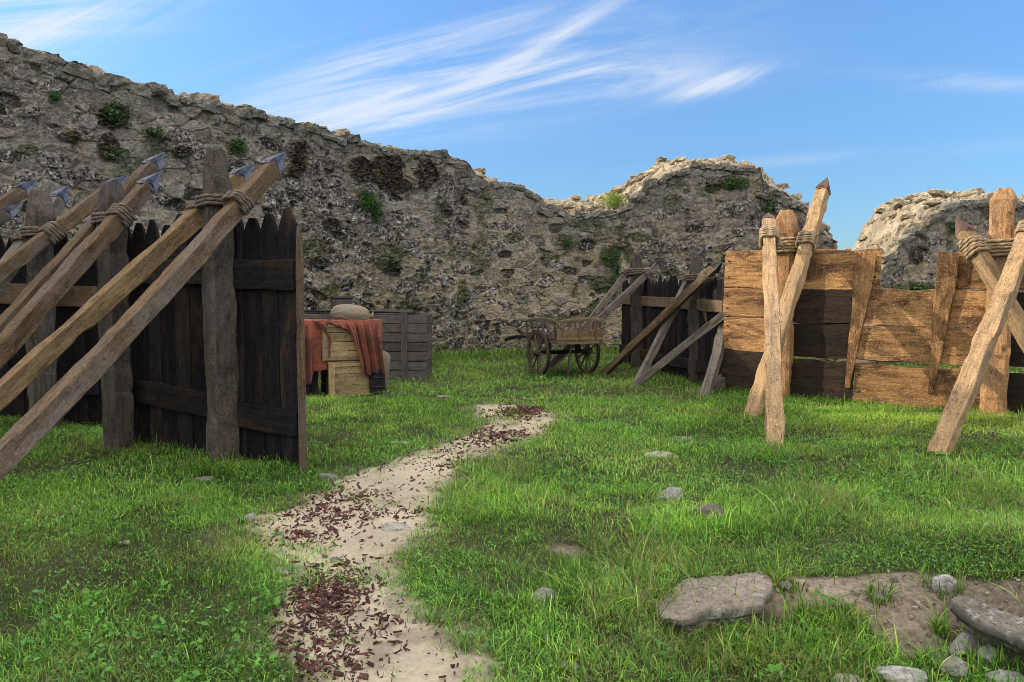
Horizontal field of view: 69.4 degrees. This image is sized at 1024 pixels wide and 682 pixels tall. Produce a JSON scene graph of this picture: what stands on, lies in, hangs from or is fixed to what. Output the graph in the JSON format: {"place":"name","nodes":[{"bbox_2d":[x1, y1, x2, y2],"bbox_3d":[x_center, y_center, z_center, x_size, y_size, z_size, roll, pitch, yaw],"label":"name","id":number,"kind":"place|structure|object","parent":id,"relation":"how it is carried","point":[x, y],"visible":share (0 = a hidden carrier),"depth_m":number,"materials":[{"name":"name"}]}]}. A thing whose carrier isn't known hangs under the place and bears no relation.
{"place":"outdoors","nodes":[
{"label":"outdoors","id":0,"kind":"place"},
{"bbox_2d":[0,339,1023,681],"bbox_3d":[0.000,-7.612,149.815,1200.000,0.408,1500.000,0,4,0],"label":"ground","id":1,"kind":"structure","parent":0,"point":[900,613],"depth_m":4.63,"materials":[{"name":"green plant"}]},
{"bbox_2d":[0,202,23,225],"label":"sharpened stake","id":2,"kind":"object","parent":1,"relation":"on","point":[10,212],"visible":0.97,"depth_m":9.46,"materials":[{"name":"metal"}]},
{"bbox_2d":[0,179,38,216],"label":"sharpened stake","id":3,"kind":"object","parent":1,"relation":"on","point":[17,194],"visible":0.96,"depth_m":9.53,"materials":[{"name":"wood"}]},
{"bbox_2d":[0,185,68,294],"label":"sharpened stake","id":4,"kind":"object","parent":1,"relation":"on","point":[59,197],"visible":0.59,"depth_m":9.13,"materials":[{"name":"wood"}]},
{"bbox_2d":[0,189,102,429],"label":"palisade fence","id":5,"kind":"object","parent":1,"relation":"on","point":[88,405],"visible":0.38,"depth_m":9.10,"materials":[{"name":"brown wood"}]},
{"bbox_2d":[10,221,64,244],"bbox_3d":[-5.569,-1.231,8.767,0.815,0.347,0.363,2,4,28],"label":"rope lashing","id":6,"kind":"object","parent":5,"relation":"attached to","point":[51,227],"visible":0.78,"depth_m":8.57,"materials":[{"name":"beige fabric"}]},
{"bbox_2d":[0,174,128,281],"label":"sharpened stake","id":7,"kind":"object","parent":1,"relation":"on","point":[36,244],"visible":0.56,"depth_m":8.48,"materials":[{"name":"wood"}]},
{"bbox_2d":[0,171,160,369],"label":"sharpened stake","id":8,"kind":"object","parent":1,"relation":"on","point":[19,329],"visible":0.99,"depth_m":6.81,"materials":[{"name":"wood"}]},
{"bbox_2d":[0,152,164,332],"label":"sharpened stake","id":9,"kind":"object","parent":1,"relation":"on","point":[150,166],"visible":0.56,"depth_m":7.33,"materials":[{"name":"wood"}]},
{"bbox_2d":[0,163,254,410],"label":"sharpened stake","id":10,"kind":"object","parent":1,"relation":"on","point":[47,352],"visible":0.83,"depth_m":6.41,"materials":[{"name":"wood"}]},
{"bbox_2d":[0,151,285,480],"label":"sharpened stake","id":11,"kind":"object","parent":1,"relation":"on","point":[46,412],"visible":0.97,"depth_m":5.83,"materials":[{"name":"wood"}]},
{"bbox_2d":[96,147,306,472],"bbox_3d":[-3.159,-0.282,7.205,2.757,3.093,0.435,2,4,28],"label":"palisade fence","id":12,"kind":"object","parent":1,"relation":"on","point":[210,359],"visible":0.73,"depth_m":7.03,"materials":[{"name":"brown wood"}]},
{"bbox_2d":[90,202,135,229],"bbox_3d":[-4.041,-1.286,7.500,0.817,0.345,0.349,3,5,44],"label":"rope lashing","id":13,"kind":"object","parent":12,"relation":"attached to","point":[125,210],"visible":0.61,"depth_m":7.25,"materials":[{"name":"beige fabric"}]},
{"bbox_2d":[186,189,253,217],"bbox_3d":[-2.720,-1.241,6.943,0.891,0.282,0.348,3,5,43],"label":"rope lashing","id":14,"kind":"object","parent":12,"relation":"attached to","point":[245,202],"visible":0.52,"depth_m":6.74,"materials":[{"name":"beige fabric"}]},
{"bbox_2d":[190,476,213,481],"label":"field stone","id":15,"kind":"object","parent":1,"relation":"on","point":[203,477],"visible":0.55,"depth_m":6.51,"materials":[{"name":"stone"}]},
{"bbox_2d":[244,512,254,522],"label":"field stone","id":16,"kind":"object","parent":1,"relation":"on","point":[250,516],"visible":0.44,"depth_m":5.26,"materials":[{"name":"stone"}]},
{"bbox_2d":[306,326,317,396],"bbox_3d":[-3.455,0.296,11.938,0.543,1.159,0.585,-2,4,-24],"label":"wooden crate","id":17,"kind":"object","parent":1,"relation":"on","point":[312,387],"visible":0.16,"depth_m":11.78,"materials":[{"name":"black wood"}]},
{"bbox_2d":[318,473,338,480],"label":"field stone","id":18,"kind":"object","parent":1,"relation":"on","point":[328,475],"visible":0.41,"depth_m":6.48,"materials":[{"name":"stone"}]},
{"bbox_2d":[329,556,339,561],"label":"field stone","id":19,"kind":"object","parent":1,"relation":"on","point":[335,558],"visible":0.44,"depth_m":4.47,"materials":[{"name":"stone"}]},
{"bbox_2d":[321,360,369,396],"bbox_3d":[-2.656,0.583,12.152,0.843,0.558,0.656,-2,4,-24],"label":"wooden crate","id":20,"kind":"object","parent":1,"relation":"on","point":[344,378],"visible":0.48,"depth_m":11.83,"materials":[{"name":"brown wood"}]},
{"bbox_2d":[321,323,359,360],"bbox_3d":[-2.719,-0.019,12.109,0.903,0.610,0.656,-2,4,-24],"label":"wooden crate","id":21,"kind":"object","parent":20,"relation":"on","point":[339,350],"visible":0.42,"depth_m":11.76,"materials":[{"name":"brown wood"}]},
{"bbox_2d":[304,319,384,383],"bbox_3d":[-3.005,0.197,11.929,1.826,1.096,0.744,-1,4,-16],"label":"draped cloth","id":22,"kind":"object","parent":21,"relation":"on","point":[366,334],"visible":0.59,"depth_m":11.77,"materials":[{"name":"red fabric"}]},
{"bbox_2d":[330,304,373,319],"bbox_3d":[-2.602,-0.450,12.035,0.685,0.303,0.402,-1,4,-16],"label":"grain sack","id":23,"kind":"object","parent":22,"relation":"on","point":[348,312],"visible":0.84,"depth_m":11.88,"materials":[{"name":"beige fabric"}]},
{"bbox_2d":[304,310,431,379],"bbox_3d":[-2.983,0.046,14.714,2.948,1.322,0.949,1,4,10],"label":"slatted bin","id":24,"kind":"object","parent":1,"relation":"on","point":[406,342],"visible":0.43,"depth_m":14.11,"materials":[{"name":"grey wood"}]},
{"bbox_2d":[330,295,352,308],"bbox_3d":[-3.325,-0.738,14.432,0.448,0.300,0.448,0,4,0],"label":"wooden bucket","id":25,"kind":"object","parent":24,"relation":"on","point":[340,299],"visible":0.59,"depth_m":14.25,"materials":[{"name":"grey wood"}]},
{"bbox_2d":[369,369,385,394],"bbox_3d":[-2.190,0.664,12.014,0.273,0.420,0.273,0,4,0],"label":"keg","id":26,"kind":"object","parent":1,"relation":"on","point":[376,383],"visible":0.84,"depth_m":11.91,"materials":[{"name":"black wood"}]},
{"bbox_2d":[383,351,389,388],"bbox_3d":[-2.280,0.517,12.606,0.430,0.719,0.414,0,4,0],"label":"grain sack","id":27,"kind":"object","parent":1,"relation":"on","point":[386,356],"visible":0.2,"depth_m":12.49,"materials":[{"name":"beige fabric"}]},
{"bbox_2d":[233,403,557,681],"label":"path","id":28,"kind":"structure","parent":1,"relation":"on","point":[417,662],"depth_m":4.48,"materials":[{"name":"beige sand"}]},
{"bbox_2d":[380,522,409,531],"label":"field stone","id":29,"kind":"object","parent":28,"relation":"on","point":[391,526],"visible":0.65,"depth_m":5.06,"materials":[{"name":"stone"}]},
{"bbox_2d":[243,403,557,681],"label":"bark mulch","id":30,"kind":"object","parent":1,"relation":"on","point":[337,593],"visible":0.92,"depth_m":4.00,"materials":[{"name":"brown wood"}]},
{"bbox_2d":[0,33,837,357],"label":"ruined stone wall","id":31,"kind":"structure","parent":1,"relation":"on","point":[460,251],"depth_m":18.13,"materials":[{"name":"grey stone"}]},
{"bbox_2d":[49,91,62,101],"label":"wall plant","id":32,"kind":"object","parent":31,"relation":"attached to","point":[55,96],"depth_m":13.04,"materials":[{"name":"green plant"}]},
{"bbox_2d":[100,97,134,126],"bbox_3d":[-7.280,-4.261,13.702,0.604,0.537,0.262,-3,5,-43],"label":"wall plant","id":33,"kind":"object","parent":31,"relation":"attached to","point":[116,115],"depth_m":13.65,"materials":[{"name":"green plant"}]},
{"bbox_2d":[145,124,165,138],"bbox_3d":[-6.829,-4.026,14.149,0.333,0.279,0.347,0,4,0],"label":"wall plant","id":34,"kind":"object","parent":31,"relation":"attached to","point":[153,134],"depth_m":14.14,"materials":[{"name":"green plant"}]},
{"bbox_2d":[230,137,248,151],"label":"wall plant","id":35,"kind":"object","parent":31,"relation":"attached to","point":[237,142],"depth_m":15.23,"materials":[{"name":"green plant"}]},
{"bbox_2d":[357,176,379,214],"bbox_3d":[-3.369,-3.398,17.304,0.228,0.896,0.573,3,4,38],"label":"wall plant","id":36,"kind":"object","parent":31,"relation":"attached to","point":[368,199],"depth_m":17.29,"materials":[{"name":"green plant"}]},
{"bbox_2d":[372,193,384,225],"bbox_3d":[-3.149,-3.115,17.509,0.355,0.799,0.259,-1,4,-23],"label":"wall plant","id":37,"kind":"object","parent":31,"relation":"attached to","point":[376,211],"depth_m":17.51,"materials":[{"name":"green plant"}]},
{"bbox_2d":[559,237,579,248],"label":"wall plant","id":38,"kind":"object","parent":31,"relation":"attached to","point":[566,243],"depth_m":20.45,"materials":[{"name":"green plant"}]},
{"bbox_2d":[601,236,624,301],"bbox_3d":[2.822,-1.940,20.631,0.680,1.964,0.299,0,4,0],"label":"wall plant","id":39,"kind":"object","parent":31,"relation":"attached to","point":[612,258],"depth_m":20.65,"materials":[{"name":"green plant"}]},
{"bbox_2d":[598,189,627,208],"bbox_3d":[2.794,-4.001,21.000,1.110,0.580,0.988,2,4,32],"label":"wall plant","id":40,"kind":"object","parent":31,"relation":"attached to","point":[614,199],"depth_m":20.71,"materials":[{"name":"green plant"}]},
{"bbox_2d":[722,175,751,187],"bbox_3d":[6.315,-4.466,20.735,0.809,0.379,0.259,0,4,0],"label":"wall plant","id":41,"kind":"object","parent":31,"relation":"attached to","point":[732,183],"depth_m":20.74,"materials":[{"name":"green plant"}]},
{"bbox_2d":[765,193,775,214],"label":"wall plant","id":42,"kind":"object","parent":31,"relation":"attached to","point":[768,205],"depth_m":20.73,"materials":[{"name":"green plant"}]},
{"bbox_2d":[0,350,1023,681],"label":"clover and weeds","id":43,"kind":"object","parent":1,"relation":"on","point":[276,602],"visible":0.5,"depth_m":4.91,"materials":[{"name":"green plant"}]},
{"bbox_2d":[7,369,1021,525],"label":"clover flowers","id":44,"kind":"object","parent":1,"relation":"on","point":[554,452],"visible":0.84,"depth_m":6.53,"materials":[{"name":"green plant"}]},
{"bbox_2d":[530,587,557,602],"bbox_3d":[0.173,1.375,3.977,0.156,0.097,0.119,0,4,0],"label":"field stone","id":45,"kind":"object","parent":1,"relation":"on","point":[549,590],"visible":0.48,"depth_m":3.94,"materials":[{"name":"stone"}]},
{"bbox_2d":[504,317,604,377],"bbox_3d":[0.733,0.069,15.572,1.350,1.180,2.890,-2,4,-26],"label":"wooden cart","id":46,"kind":"object","parent":1,"relation":"on","point":[579,337],"visible":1,"depth_m":14.61,"materials":[{"name":"brown wood"}]},
{"bbox_2d":[561,660,579,670],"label":"field stone","id":47,"kind":"object","parent":1,"relation":"on","point":[563,664],"visible":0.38,"depth_m":3.19,"materials":[{"name":"stone"}]},
{"bbox_2d":[553,249,644,367],"bbox_3d":[1.873,-0.672,16.281,2.158,2.715,0.154,0,4,-5],"label":"sharpened stake","id":48,"kind":"object","parent":1,"relation":"on","point":[607,297],"visible":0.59,"depth_m":16.22,"materials":[{"name":"brown wood"}]},
{"bbox_2d":[540,257,665,370],"bbox_3d":[1.932,-0.535,15.739,2.729,2.510,0.164,0,4,-6],"label":"sharpened stake","id":49,"kind":"object","parent":1,"relation":"on","point":[624,295],"visible":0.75,"depth_m":15.69,"materials":[{"name":"brown wood"}]},
{"bbox_2d":[281,411,1023,671],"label":"gravel","id":50,"kind":"structure","parent":1,"relation":"on","point":[857,593],"depth_m":3.98,"materials":[{"name":"grey gravel"}]},
{"bbox_2d":[596,261,722,375],"bbox_3d":[2.640,-0.278,13.700,0.166,2.298,3.068,-3,4,-35],"label":"sharpened stake","id":51,"kind":"object","parent":1,"relation":"on","point":[675,305],"visible":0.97,"depth_m":13.49,"materials":[{"name":"brown wood"}]},
{"bbox_2d":[644,451,678,458],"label":"field stone","id":52,"kind":"object","parent":1,"relation":"on","point":[659,453],"visible":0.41,"depth_m":7.36,"materials":[{"name":"stone"}]},
{"bbox_2d":[634,248,704,379],"bbox_3d":[2.890,-0.436,13.602,1.446,2.582,0.149,-1,4,-16],"label":"sharpened stake","id":53,"kind":"object","parent":1,"relation":"on","point":[655,347],"visible":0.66,"depth_m":13.53,"materials":[{"name":"brown wood"}]},
{"bbox_2d":[658,487,684,501],"bbox_3d":[1.275,1.244,5.815,0.284,0.182,0.107,-2,4,-29],"label":"field stone","id":54,"kind":"object","parent":1,"relation":"on","point":[675,491],"visible":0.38,"depth_m":5.79,"materials":[{"name":"stone"}]},
{"bbox_2d":[619,254,726,390],"bbox_3d":[3.018,-0.518,14.834,0.400,2.598,5.206,-1,4,-12],"label":"palisade fence","id":55,"kind":"object","parent":1,"relation":"on","point":[646,303],"visible":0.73,"depth_m":14.33,"materials":[{"name":"black wood"}]},
{"bbox_2d":[621,268,654,278],"bbox_3d":[2.726,-1.458,16.049,0.437,0.270,0.863,-1,4,-22],"label":"rope lashing","id":56,"kind":"object","parent":55,"relation":"attached to","point":[628,272],"visible":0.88,"depth_m":15.92,"materials":[{"name":"beige fabric"}]},
{"bbox_2d":[682,270,714,283],"bbox_3d":[3.311,-1.125,13.168,0.363,0.248,1.246,0,4,0],"label":"rope lashing","id":57,"kind":"object","parent":55,"relation":"attached to","point":[703,277],"visible":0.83,"depth_m":12.68,"materials":[{"name":"beige fabric"}]},
{"bbox_2d":[629,310,727,386],"bbox_3d":[2.971,0.044,12.551,2.006,1.738,0.160,1,4,23],"label":"sharpened stake","id":58,"kind":"object","parent":1,"relation":"on","point":[681,348],"visible":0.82,"depth_m":12.55,"materials":[{"name":"wood"}]},
{"bbox_2d":[672,436,692,440],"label":"field stone","id":59,"kind":"object","parent":1,"relation":"on","point":[682,437],"visible":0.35,"depth_m":8.38,"materials":[{"name":"stone"}]},
{"bbox_2d":[688,503,723,520],"bbox_3d":[1.409,1.291,5.359,0.289,0.223,0.160,1,4,21],"label":"field stone","id":60,"kind":"object","parent":1,"relation":"on","point":[705,508],"visible":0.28,"depth_m":5.30,"materials":[{"name":"stone"}]},
{"bbox_2d":[654,571,772,640],"bbox_3d":[1.118,1.457,4.023,0.885,0.244,0.465,-1,4,-19],"label":"stone slab","id":61,"kind":"object","parent":1,"relation":"on","point":[730,605],"depth_m":3.86,"materials":[{"name":"stone"}]},
{"bbox_2d":[699,316,731,396],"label":"sharpened stake","id":62,"kind":"object","parent":1,"relation":"on","point":[714,365],"visible":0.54,"depth_m":11.97,"materials":[{"name":"wood"}]},
{"bbox_2d":[698,297,734,387],"bbox_3d":[3.623,0.054,12.949,0.737,1.663,0.190,3,4,37],"label":"sharpened stake","id":63,"kind":"object","parent":1,"relation":"on","point":[704,312],"visible":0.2,"depth_m":13.00,"materials":[{"name":"wood"}]},
{"bbox_2d":[695,351,756,393],"bbox_3d":[3.747,0.512,12.402,1.609,0.894,0.207,-2,4,-28],"label":"rock","id":64,"kind":"object","parent":1,"relation":"on","point":[719,382],"visible":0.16,"depth_m":12.14,"materials":[{"name":"grey stone"}]},
{"bbox_2d":[762,212,784,446],"bbox_3d":[3.344,-0.356,9.534,0.216,2.983,3.747,1,4,17],"label":"sharpened stake","id":65,"kind":"object","parent":1,"relation":"on","point":[774,421],"visible":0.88,"depth_m":9.01,"materials":[{"name":"wood"}]},
{"bbox_2d":[777,581,795,590],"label":"field stone","id":66,"kind":"object","parent":1,"relation":"on","point":[788,585],"visible":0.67,"depth_m":4.08,"materials":[{"name":"stone"}]},
{"bbox_2d":[743,177,830,418],"bbox_3d":[4.046,-0.729,10.693,0.221,3.581,2.851,3,5,41],"label":"sharpened stake","id":67,"kind":"object","parent":1,"relation":"on","point":[795,281],"visible":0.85,"depth_m":10.68,"materials":[{"name":"wood"}]},
{"bbox_2d":[833,673,860,681],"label":"field stone","id":68,"kind":"object","parent":1,"relation":"on","point":[838,676],"visible":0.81,"depth_m":3.36,"materials":[{"name":"stone"}]},
{"bbox_2d":[721,187,1023,416],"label":"board barricade","id":69,"kind":"object","parent":1,"relation":"on","point":[844,298],"visible":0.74,"depth_m":10.83,"materials":[{"name":"brown wood"}]},
{"bbox_2d":[759,226,818,254],"bbox_3d":[4.092,-1.486,10.976,0.705,0.389,1.150,2,4,34],"label":"rope lashing","id":70,"kind":"object","parent":69,"relation":"attached to","point":[805,236],"visible":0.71,"depth_m":11.01,"materials":[{"name":"beige fabric"}]},
{"bbox_2d":[957,220,1023,261],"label":"rope lashing","id":71,"kind":"object","parent":69,"relation":"attached to","point":[980,242],"visible":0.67,"depth_m":9.60,"materials":[{"name":"beige fabric"}]},
{"bbox_2d":[870,594,883,600],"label":"field stone","id":72,"kind":"object","parent":1,"relation":"on","point":[878,596],"visible":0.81,"depth_m":3.93,"materials":[{"name":"stone"}]},
{"bbox_2d":[873,665,927,681],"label":"field stone","id":73,"kind":"object","parent":1,"relation":"on","point":[894,672],"visible":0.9,"depth_m":3.36,"materials":[{"name":"stone"}]},
{"bbox_2d":[810,188,1023,364],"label":"ruined stone wall","id":74,"kind":"structure","parent":1,"relation":"on","point":[912,236],"depth_m":16.97,"materials":[{"name":"grey stone"}]},
{"bbox_2d":[895,281,934,290],"bbox_3d":[9.220,-1.118,16.764,1.392,0.466,0.280,0,4,-5],"label":"wall plant","id":75,"kind":"object","parent":74,"relation":"attached to","point":[915,287],"depth_m":16.80,"materials":[{"name":"green plant"}]},
{"bbox_2d":[932,574,956,594],"bbox_3d":[2.351,1.333,4.032,0.140,0.135,0.091,0,4,0],"label":"field stone","id":76,"kind":"object","parent":1,"relation":"on","point":[946,585],"visible":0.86,"depth_m":4.00,"materials":[{"name":"stone"}]},
{"bbox_2d":[939,656,971,678],"bbox_3d":[2.088,1.549,3.485,0.139,0.119,0.102,1,4,21],"label":"field stone","id":77,"kind":"object","parent":1,"relation":"on","point":[956,662],"visible":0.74,"depth_m":3.46,"materials":[{"name":"stone"}]},
{"bbox_2d":[947,632,981,656],"bbox_3d":[2.231,1.514,3.658,0.179,0.150,0.114,-1,4,-19],"label":"field stone","id":78,"kind":"object","parent":1,"relation":"on","point":[966,637],"visible":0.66,"depth_m":3.63,"materials":[{"name":"stone"}]},
{"bbox_2d":[926,231,1023,455],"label":"sharpened stake","id":79,"kind":"object","parent":1,"relation":"on","point":[964,392],"visible":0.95,"depth_m":8.14,"materials":[{"name":"wood"}]},
{"bbox_2d":[949,595,1023,653],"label":"stone slab","id":80,"kind":"object","parent":1,"relation":"on","point":[989,622],"depth_m":3.55,"materials":[{"name":"stone"}]},
{"bbox_2d":[977,646,997,665],"bbox_3d":[2.283,1.521,3.549,0.100,0.097,0.092,0,4,0],"label":"field stone","id":81,"kind":"object","parent":1,"relation":"on","point":[987,654],"visible":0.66,"depth_m":3.53,"materials":[{"name":"stone"}]},
{"bbox_2d":[955,217,1023,352],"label":"sharpened stake","id":82,"kind":"object","parent":1,"relation":"on","point":[986,266],"visible":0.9,"depth_m":9.41,"materials":[{"name":"wood"}]},
{"bbox_2d":[985,669,1022,681],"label":"field stone","id":83,"kind":"object","parent":1,"relation":"on","point":[998,674],"visible":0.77,"depth_m":3.38,"materials":[{"name":"stone"}]},
{"bbox_2d":[0,0,1023,249],"label":"sky","id":84,"kind":"structure","parent":0,"point":[883,100],"materials":[{"name":"blue"}]}
]}

